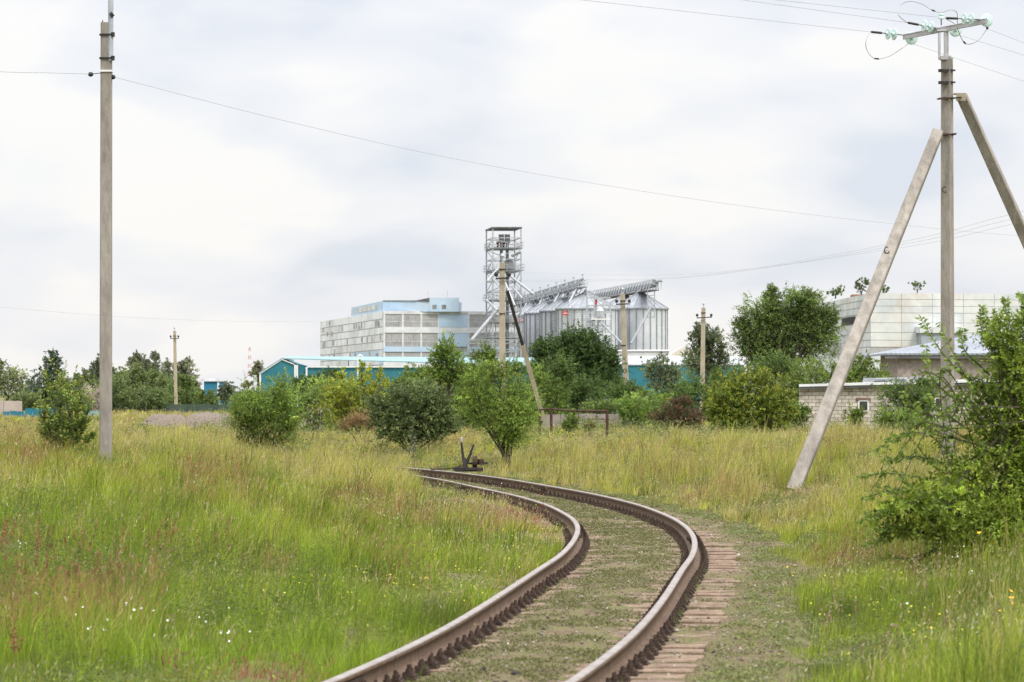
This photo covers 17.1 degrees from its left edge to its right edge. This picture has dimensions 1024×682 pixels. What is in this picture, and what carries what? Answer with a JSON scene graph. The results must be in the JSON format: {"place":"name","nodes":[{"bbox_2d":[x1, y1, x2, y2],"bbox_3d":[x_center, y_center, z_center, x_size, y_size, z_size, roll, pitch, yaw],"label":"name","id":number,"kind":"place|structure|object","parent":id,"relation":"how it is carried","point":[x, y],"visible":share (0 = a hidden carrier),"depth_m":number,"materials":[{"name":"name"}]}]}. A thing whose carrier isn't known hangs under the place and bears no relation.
{"place":"outdoors","nodes":[
{"label":"outdoors","id":0,"kind":"place"},
{"bbox_2d":[0,395,1023,681],"bbox_3d":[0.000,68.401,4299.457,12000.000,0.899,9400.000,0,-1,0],"label":"ground","id":1,"kind":"structure","parent":0,"point":[810,675],"depth_m":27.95,"materials":[{"name":"green plant"}]},
{"bbox_2d":[0,401,21,413],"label":"concrete wall","id":2,"kind":"structure","parent":1,"relation":"on","point":[6,406],"depth_m":259.95,"materials":[{"name":"beige concrete"}]},
{"bbox_2d":[0,358,40,400],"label":"broadleaf tree","id":3,"kind":"object","parent":1,"relation":"on","point":[12,375],"visible":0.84,"depth_m":378.89,"materials":[{"name":"green plant"}]},
{"bbox_2d":[5,387,47,411],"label":"leafy bush","id":4,"kind":"object","parent":1,"relation":"on","point":[28,398],"visible":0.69,"depth_m":299.68,"materials":[{"name":"green plant"}]},
{"bbox_2d":[23,348,83,403],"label":"spruce tree","id":5,"kind":"object","parent":1,"relation":"on","point":[48,367],"visible":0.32,"depth_m":329.38,"materials":[{"name":"green plant"}]},
{"bbox_2d":[32,358,98,453],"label":"elm sapling","id":6,"kind":"object","parent":1,"relation":"on","point":[72,422],"visible":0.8,"depth_m":67.93,"materials":[{"name":"green plant"}]},
{"bbox_2d":[72,367,98,399],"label":"broadleaf tree","id":7,"kind":"object","parent":1,"relation":"on","point":[85,374],"visible":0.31,"depth_m":339.70,"materials":[{"name":"green plant"}]},
{"bbox_2d":[88,0,115,462],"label":"utility pole","id":8,"kind":"object","parent":1,"relation":"on","point":[107,57],"visible":0.98,"depth_m":65.43,"materials":[{"name":"concrete"}]},
{"bbox_2d":[116,77,1017,235],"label":"overhead wire","id":9,"kind":"object","parent":8,"relation":"attached to","point":[518,170],"visible":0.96,"depth_m":84.96,"materials":[{"name":"metal"}]},
{"bbox_2d":[73,373,132,410],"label":"leafy bush","id":10,"kind":"object","parent":1,"relation":"on","point":[116,389],"visible":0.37,"depth_m":299.61,"materials":[{"name":"green plant"}]},
{"bbox_2d":[0,441,250,667],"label":"dock stalks","id":11,"kind":"object","parent":1,"relation":"on","point":[13,643],"visible":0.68,"depth_m":35.30,"materials":[{"name":"brown plant"}]},
{"bbox_2d":[22,404,245,412],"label":"metal fence","id":12,"kind":"object","parent":1,"relation":"on","point":[188,407],"visible":0.23,"depth_m":299.93,"materials":[{"name":"green metal"}]},
{"bbox_2d":[124,349,146,370],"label":"broadleaf tree","id":13,"kind":"object","parent":1,"relation":"on","point":[136,357],"visible":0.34,"depth_m":457.59,"materials":[{"name":"green plant"}]},
{"bbox_2d":[121,361,153,399],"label":"broadleaf tree","id":14,"kind":"object","parent":1,"relation":"on","point":[138,375],"visible":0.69,"depth_m":344.51,"materials":[{"name":"green plant"}]},
{"bbox_2d":[118,382,175,411],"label":"leafy bush","id":15,"kind":"object","parent":1,"relation":"on","point":[157,397],"visible":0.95,"depth_m":299.51,"materials":[{"name":"green plant"}]},
{"bbox_2d":[139,350,161,383],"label":"broadleaf tree","id":16,"kind":"object","parent":1,"relation":"on","point":[154,357],"visible":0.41,"depth_m":441.67,"materials":[{"name":"green plant"}]},
{"bbox_2d":[144,372,179,403],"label":"broadleaf tree","id":17,"kind":"object","parent":1,"relation":"on","point":[161,380],"visible":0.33,"depth_m":402.01,"materials":[{"name":"green plant"}]},
{"bbox_2d":[139,414,185,427],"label":"gravel heap","id":18,"kind":"object","parent":1,"relation":"on","point":[156,419],"visible":0.47,"depth_m":155.05,"materials":[{"name":"beige gravel"}]},
{"bbox_2d":[170,327,178,403],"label":"utility pole","id":19,"kind":"object","parent":1,"relation":"on","point":[174,338],"visible":0.97,"depth_m":324.89,"materials":[{"name":"concrete"}]},
{"bbox_2d":[162,373,201,403],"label":"broadleaf tree","id":20,"kind":"object","parent":1,"relation":"on","point":[186,390],"visible":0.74,"depth_m":386.23,"materials":[{"name":"green plant"}]},
{"bbox_2d":[171,355,202,386],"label":"broadleaf tree","id":21,"kind":"object","parent":1,"relation":"on","point":[184,366],"visible":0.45,"depth_m":409.62,"materials":[{"name":"green plant"}]},
{"bbox_2d":[192,388,219,405],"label":"leafy bush","id":22,"kind":"object","parent":1,"relation":"on","point":[210,397],"visible":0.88,"depth_m":354.45,"materials":[{"name":"green plant"}]},
{"bbox_2d":[177,412,239,429],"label":"gravel heap","id":23,"kind":"object","parent":1,"relation":"on","point":[203,417],"visible":0.45,"depth_m":151.04,"materials":[{"name":"beige gravel"}]},
{"bbox_2d":[201,378,225,406],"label":"garage","id":24,"kind":"structure","parent":1,"relation":"on","point":[210,383],"depth_m":419.97,"materials":[{"name":"blue paint"}]},
{"bbox_2d":[215,380,236,404],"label":"leafy bush","id":25,"kind":"object","parent":1,"relation":"on","point":[224,390],"visible":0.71,"depth_m":407.19,"materials":[{"name":"green plant"}]},
{"bbox_2d":[248,359,264,386],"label":"broadleaf tree","id":26,"kind":"object","parent":1,"relation":"on","point":[258,366],"visible":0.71,"depth_m":798.99,"materials":[{"name":"green plant"}]},
{"bbox_2d":[209,367,313,452],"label":"elm bush","id":27,"kind":"object","parent":1,"relation":"on","point":[254,420],"visible":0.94,"depth_m":108.83,"materials":[{"name":"green plant"}]},
{"bbox_2d":[285,373,311,417],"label":"leafy bush","id":28,"kind":"object","parent":1,"relation":"on","point":[296,379],"visible":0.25,"depth_m":199.72,"materials":[{"name":"green plant"}]},
{"bbox_2d":[296,380,338,432],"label":"leafy bush","id":29,"kind":"object","parent":1,"relation":"on","point":[308,399],"visible":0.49,"depth_m":139.83,"materials":[{"name":"green plant"}]},
{"bbox_2d":[301,368,340,407],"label":"leafy bush","id":30,"kind":"object","parent":1,"relation":"on","point":[319,373],"visible":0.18,"depth_m":189.84,"materials":[{"name":"green plant"}]},
{"bbox_2d":[300,370,366,423],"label":"leafy bush","id":31,"kind":"object","parent":1,"relation":"on","point":[319,381],"visible":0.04,"depth_m":164.63,"materials":[{"name":"green plant"}]},
{"bbox_2d":[308,359,390,434],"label":"maple bush","id":32,"kind":"object","parent":1,"relation":"on","point":[348,397],"visible":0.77,"depth_m":131.91,"materials":[{"name":"green plant"}]},
{"bbox_2d":[335,406,376,441],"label":"dry bush","id":33,"kind":"object","parent":1,"relation":"on","point":[358,419],"visible":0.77,"depth_m":111.95,"materials":[{"name":"brown plant"}]},
{"bbox_2d":[259,354,535,405],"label":"warehouse","id":34,"kind":"structure","parent":1,"relation":"on","point":[291,366],"depth_m":480.19,"materials":[{"name":"teal metal"}]},
{"bbox_2d":[358,371,465,451],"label":"leafy bush","id":35,"kind":"object","parent":1,"relation":"on","point":[423,417],"visible":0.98,"depth_m":102.70,"materials":[{"name":"green plant"}]},
{"bbox_2d":[399,361,431,384],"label":"leafy bush","id":36,"kind":"object","parent":1,"relation":"on","point":[406,367],"visible":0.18,"depth_m":174.86,"materials":[{"name":"green plant"}]},
{"bbox_2d":[320,291,516,365],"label":"factory building","id":37,"kind":"structure","parent":1,"relation":"on","point":[399,328],"depth_m":603.23,"materials":[{"name":"white concrete"}]},
{"bbox_2d":[418,329,471,400],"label":"young tree","id":38,"kind":"object","parent":1,"relation":"on","point":[453,364],"visible":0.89,"depth_m":141.83,"materials":[{"name":"green plant"}]},
{"bbox_2d":[431,437,487,471],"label":"switch stand","id":39,"kind":"object","parent":1,"relation":"on","point":[475,462],"visible":1,"depth_m":78.88,"materials":[{"name":"black paint"}]},
{"bbox_2d":[450,366,490,430],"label":"leafy bush","id":40,"kind":"object","parent":1,"relation":"on","point":[463,417],"visible":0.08,"depth_m":144.88,"materials":[{"name":"green plant"}]},
{"bbox_2d":[460,356,497,427],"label":"leafy bush","id":41,"kind":"object","parent":1,"relation":"on","point":[472,364],"visible":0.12,"depth_m":149.83,"materials":[{"name":"green plant"}]},
{"bbox_2d":[465,339,505,418],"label":"leafy bush","id":42,"kind":"object","parent":1,"relation":"on","point":[488,354],"visible":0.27,"depth_m":169.80,"materials":[{"name":"green plant"}]},
{"bbox_2d":[0,415,975,466],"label":"wormwood","id":43,"kind":"object","parent":1,"relation":"on","point":[603,423],"visible":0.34,"depth_m":113.58,"materials":[{"name":"green plant"}]},
{"bbox_2d":[450,353,550,465],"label":"elm bush","id":44,"kind":"object","parent":1,"relation":"on","point":[514,415],"visible":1,"depth_m":91.81,"materials":[{"name":"green plant"}]},
{"bbox_2d":[467,227,533,356],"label":"elevator tower","id":45,"kind":"structure","parent":1,"relation":"on","point":[510,265],"depth_m":590.23,"materials":[{"name":"metal"}]},
{"bbox_2d":[0,408,1018,681],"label":"sorrel heads","id":46,"kind":"object","parent":1,"relation":"on","point":[258,670],"visible":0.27,"depth_m":40.37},
{"bbox_2d":[202,479,817,681],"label":"track bed","id":47,"kind":"object","parent":1,"relation":"on","point":[566,630],"visible":0.15,"depth_m":30.85,"materials":[{"name":"gravel"}]},
{"bbox_2d":[302,462,739,681],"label":"railway track","id":48,"kind":"structure","parent":47,"relation":"on","point":[635,651],"depth_m":33.57,"materials":[{"name":"metal"}]},
{"bbox_2d":[406,475,709,681],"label":"rail side grass","id":49,"kind":"structure","parent":47,"relation":"on","point":[582,560],"depth_m":36.95,"materials":[{"name":"green plant"}]},
{"bbox_2d":[361,463,1019,681],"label":"ground weeds","id":50,"kind":"object","parent":47,"relation":"on","point":[646,536],"visible":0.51,"depth_m":34.39,"materials":[{"name":"green plant"}]},
{"bbox_2d":[494,355,526,420],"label":"leafy bush","id":51,"kind":"object","parent":1,"relation":"on","point":[515,364],"visible":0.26,"depth_m":157.82,"materials":[{"name":"green plant"}]},
{"bbox_2d":[0,428,1023,681],"bbox_3d":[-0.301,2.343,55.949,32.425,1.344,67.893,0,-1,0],"label":"wormwood","id":52,"kind":"object","parent":1,"relation":"on","point":[176,548],"visible":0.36,"depth_m":34.28,"materials":[{"name":"green plant"}]},
{"bbox_2d":[0,406,1023,681],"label":"seed heads","id":53,"kind":"object","parent":1,"relation":"on","point":[120,424],"visible":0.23,"depth_m":63.16,"materials":[{"name":"plant"}]},
{"bbox_2d":[0,449,1023,681],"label":"leafy weeds","id":54,"kind":"object","parent":1,"relation":"on","point":[298,635],"visible":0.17,"depth_m":32.76,"materials":[{"name":"green plant"}]},
{"bbox_2d":[494,253,545,419],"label":"utility pole","id":55,"kind":"object","parent":1,"relation":"on","point":[502,278],"visible":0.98,"depth_m":149.98,"materials":[{"name":"concrete"}]},
{"bbox_2d":[516,300,543,356],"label":"grain silo","id":56,"kind":"object","parent":1,"relation":"on","point":[525,308],"visible":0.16,"depth_m":635.29,"materials":[{"name":"metal"}]},
{"bbox_2d":[523,296,555,365],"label":"grain silo","id":57,"kind":"object","parent":1,"relation":"on","point":[531,325],"visible":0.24,"depth_m":619.54,"materials":[{"name":"metal"}]},
{"bbox_2d":[513,274,587,306],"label":"conveyor walkway","id":58,"kind":"structure","parent":57,"relation":"on","point":[545,293],"depth_m":612.05,"materials":[{"name":"metal"}]},
{"bbox_2d":[514,359,570,424],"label":"elm bush","id":59,"kind":"object","parent":1,"relation":"on","point":[549,386],"visible":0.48,"depth_m":164.88,"materials":[{"name":"green plant"}]},
{"bbox_2d":[72,430,1021,663],"bbox_3d":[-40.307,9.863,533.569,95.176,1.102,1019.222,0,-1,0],"label":"wildflowers","id":60,"kind":"object","parent":1,"relation":"on","point":[893,624],"visible":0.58,"depth_m":32.17,"materials":[{"name":"beige plant"}]},
{"bbox_2d":[539,292,574,343],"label":"grain silo","id":61,"kind":"object","parent":1,"relation":"on","point":[548,317],"visible":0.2,"depth_m":603.23,"materials":[{"name":"metal"}]},
{"bbox_2d":[535,345,579,417],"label":"leafy bush","id":62,"kind":"object","parent":1,"relation":"on","point":[562,368],"visible":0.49,"depth_m":187.63,"materials":[{"name":"green plant"}]},
{"bbox_2d":[561,408,581,436],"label":"leafy bush","id":63,"kind":"object","parent":1,"relation":"on","point":[570,418],"visible":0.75,"depth_m":119.84,"materials":[{"name":"green plant"}]},
{"bbox_2d":[538,408,608,435],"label":"pipe frame","id":64,"kind":"object","parent":1,"relation":"on","point":[564,410],"visible":0.75,"depth_m":117.95,"materials":[{"name":"metal"}]},
{"bbox_2d":[522,319,633,412],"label":"elm tree","id":65,"kind":"object","parent":1,"relation":"on","point":[588,352],"visible":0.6,"depth_m":199.35,"materials":[{"name":"green plant"}]},
{"bbox_2d":[555,289,619,399],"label":"grain silo","id":66,"kind":"object","parent":1,"relation":"on","point":[571,311],"visible":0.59,"depth_m":586.46,"materials":[{"name":"metal"}]},
{"bbox_2d":[543,414,632,428],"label":"concrete wall","id":67,"kind":"structure","parent":1,"relation":"on","point":[556,417],"depth_m":155.95,"materials":[{"name":"grey concrete"}]},
{"bbox_2d":[563,370,616,414],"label":"leafy bush","id":68,"kind":"object","parent":1,"relation":"on","point":[577,395],"visible":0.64,"depth_m":192.99,"materials":[{"name":"green plant"}]},
{"bbox_2d":[578,397,617,418],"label":"leafy bush","id":69,"kind":"object","parent":1,"relation":"on","point":[603,404],"visible":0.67,"depth_m":184.79,"materials":[{"name":"green plant"}]},
{"bbox_2d":[586,293,621,399],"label":"scaffold tower","id":70,"kind":"structure","parent":1,"relation":"on","point":[599,312],"depth_m":579.05,"materials":[{"name":"metal"}]},
{"bbox_2d":[615,287,630,381],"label":"utility pole","id":71,"kind":"object","parent":1,"relation":"on","point":[622,304],"visible":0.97,"depth_m":204.89,"materials":[{"name":"concrete"}]},
{"bbox_2d":[603,377,651,414],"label":"leafy bush","id":72,"kind":"object","parent":1,"relation":"on","point":[618,391],"visible":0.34,"depth_m":189.89,"materials":[{"name":"green plant"}]},
{"bbox_2d":[237,474,1020,653],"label":"yellow flowers","id":73,"kind":"object","parent":1,"relation":"on","point":[573,522],"visible":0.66,"depth_m":35.17,"materials":[{"name":"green plant"}]},
{"bbox_2d":[610,391,662,427],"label":"leafy bush","id":74,"kind":"object","parent":1,"relation":"on","point":[639,408],"visible":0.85,"depth_m":149.77,"materials":[{"name":"green plant"}]},
{"bbox_2d":[616,392,663,423],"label":"leafy bush","id":75,"kind":"object","parent":1,"relation":"on","point":[651,398],"visible":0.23,"depth_m":164.72,"materials":[{"name":"green plant"}]},
{"bbox_2d":[616,289,668,349],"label":"grain silo","id":76,"kind":"object","parent":1,"relation":"on","point":[652,334],"visible":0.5,"depth_m":595.95,"materials":[{"name":"metal"}]},
{"bbox_2d":[591,279,661,343],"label":"covered conveyor","id":77,"kind":"object","parent":76,"relation":"on","point":[632,290],"visible":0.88,"depth_m":601.08,"materials":[{"name":"metal"}]},
{"bbox_2d":[618,350,669,355],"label":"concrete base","id":78,"kind":"object","parent":1,"relation":"on","point":[643,352],"visible":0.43,"depth_m":575.04,"materials":[{"name":"white concrete"}]},
{"bbox_2d":[627,382,673,420],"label":"leafy bush","id":79,"kind":"object","parent":1,"relation":"on","point":[651,391],"visible":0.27,"depth_m":179.83,"materials":[{"name":"green plant"}]},
{"bbox_2d":[638,351,683,417],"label":"willow bush","id":80,"kind":"object","parent":1,"relation":"on","point":[667,374],"visible":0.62,"depth_m":209.95,"materials":[{"name":"green plant"}]},
{"bbox_2d":[644,393,706,430],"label":"dry bush","id":81,"kind":"object","parent":1,"relation":"on","point":[688,415],"visible":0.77,"depth_m":139.69,"materials":[{"name":"brown plant"}]},
{"bbox_2d":[660,379,697,421],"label":"leafy bush","id":82,"kind":"object","parent":1,"relation":"on","point":[681,392],"visible":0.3,"depth_m":189.70,"materials":[{"name":"green plant"}]},
{"bbox_2d":[617,356,743,399],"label":"storage shed","id":83,"kind":"structure","parent":1,"relation":"on","point":[634,363],"depth_m":470.00,"materials":[{"name":"metal"}]},
{"bbox_2d":[356,458,1014,681],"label":"shoulder weeds","id":84,"kind":"object","parent":1,"relation":"on","point":[784,629],"visible":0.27,"depth_m":33.02,"materials":[{"name":"green plant"}]},
{"bbox_2d":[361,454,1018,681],"bbox_3d":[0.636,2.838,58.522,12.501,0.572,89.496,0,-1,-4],"label":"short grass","id":85,"kind":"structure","parent":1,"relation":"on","point":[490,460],"depth_m":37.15,"materials":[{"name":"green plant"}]},
{"bbox_2d":[674,368,715,417],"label":"leafy bush","id":86,"kind":"object","parent":1,"relation":"on","point":[699,387],"visible":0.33,"depth_m":199.69,"materials":[{"name":"green plant"}]},
{"bbox_2d":[696,302,712,408],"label":"utility pole","id":87,"kind":"object","parent":1,"relation":"on","point":[702,359],"visible":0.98,"depth_m":239.89,"materials":[{"name":"concrete"}]},
{"bbox_2d":[675,321,737,408],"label":"poplar","id":88,"kind":"object","parent":1,"relation":"on","point":[712,339],"visible":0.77,"depth_m":279.64,"materials":[{"name":"green plant"}]},
{"bbox_2d":[706,361,737,411],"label":"leafy bush","id":89,"kind":"object","parent":1,"relation":"on","point":[716,376],"visible":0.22,"depth_m":229.85,"materials":[{"name":"green plant"}]},
{"bbox_2d":[700,362,801,433],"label":"round bush","id":90,"kind":"object","parent":1,"relation":"on","point":[770,394],"visible":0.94,"depth_m":128.72,"materials":[{"name":"green plant"}]},
{"bbox_2d":[743,349,804,419],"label":"leafy bush","id":91,"kind":"object","parent":1,"relation":"on","point":[775,363],"visible":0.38,"depth_m":184.61,"materials":[{"name":"green plant"}]},
{"bbox_2d":[726,281,847,382],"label":"elm tree","id":92,"kind":"object","parent":1,"relation":"on","point":[804,314],"visible":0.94,"depth_m":204.82,"materials":[{"name":"green plant"}]},
{"bbox_2d":[783,359,815,426],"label":"leafy bush","id":93,"kind":"object","parent":1,"relation":"on","point":[798,376],"visible":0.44,"depth_m":159.75,"materials":[{"name":"green plant"}]},
{"bbox_2d":[791,402,814,428],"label":"leafy bush","id":94,"kind":"object","parent":1,"relation":"on","point":[804,411],"visible":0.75,"depth_m":145.86,"materials":[{"name":"green plant"}]},
{"bbox_2d":[786,349,892,403],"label":"elm bush","id":95,"kind":"object","parent":1,"relation":"on","point":[825,375],"visible":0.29,"depth_m":189.69,"materials":[{"name":"green plant"}]},
{"bbox_2d":[841,401,867,428],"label":"leafy bush","id":96,"kind":"object","parent":1,"relation":"on","point":[858,413],"visible":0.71,"depth_m":142.92,"materials":[{"name":"green plant"}]},
{"bbox_2d":[799,377,1001,429],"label":"brick shed","id":97,"kind":"structure","parent":1,"relation":"on","point":[858,394],"depth_m":150.50,"materials":[{"name":"white brick"}]},
{"bbox_2d":[871,402,933,429],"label":"leafy bush","id":98,"kind":"object","parent":1,"relation":"on","point":[902,418],"visible":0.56,"depth_m":137.70,"materials":[{"name":"green plant"}]},
{"bbox_2d":[786,1,1023,491],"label":"utility pole","id":99,"kind":"object","parent":1,"relation":"on","point":[815,436],"visible":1,"depth_m":71.90,"materials":[{"name":"concrete"}]},
{"bbox_2d":[873,377,938,427],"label":"leafy bush","id":100,"kind":"object","parent":1,"relation":"on","point":[897,394],"visible":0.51,"depth_m":141.83,"materials":[{"name":"green plant"}]},
{"bbox_2d":[805,293,1023,382],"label":"panel building","id":101,"kind":"structure","parent":1,"relation":"on","point":[893,323],"depth_m":301.00,"materials":[{"name":"white concrete"}]},
{"bbox_2d":[912,375,939,426],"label":"leafy bush","id":102,"kind":"object","parent":1,"relation":"on","point":[919,379],"visible":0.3,"depth_m":143.90,"materials":[{"name":"green plant"}]},
{"bbox_2d":[853,291,1023,569],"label":"elm bush","id":103,"kind":"object","parent":1,"relation":"on","point":[970,505],"visible":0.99,"depth_m":38.32,"materials":[{"name":"green plant"}]},
{"bbox_2d":[862,327,1022,401],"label":"house","id":104,"kind":"structure","parent":1,"relation":"on","point":[908,362],"depth_m":215.00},
{"bbox_2d":[0,0,1023,394],"label":"sky","id":105,"kind":"structure","parent":0,"point":[224,216],"materials":[{"name":"white"}]},
{"bbox_2d":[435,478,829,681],"bbox_3d":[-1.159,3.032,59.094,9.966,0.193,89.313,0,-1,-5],"label":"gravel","id":106,"kind":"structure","parent":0,"point":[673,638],"depth_m":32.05,"materials":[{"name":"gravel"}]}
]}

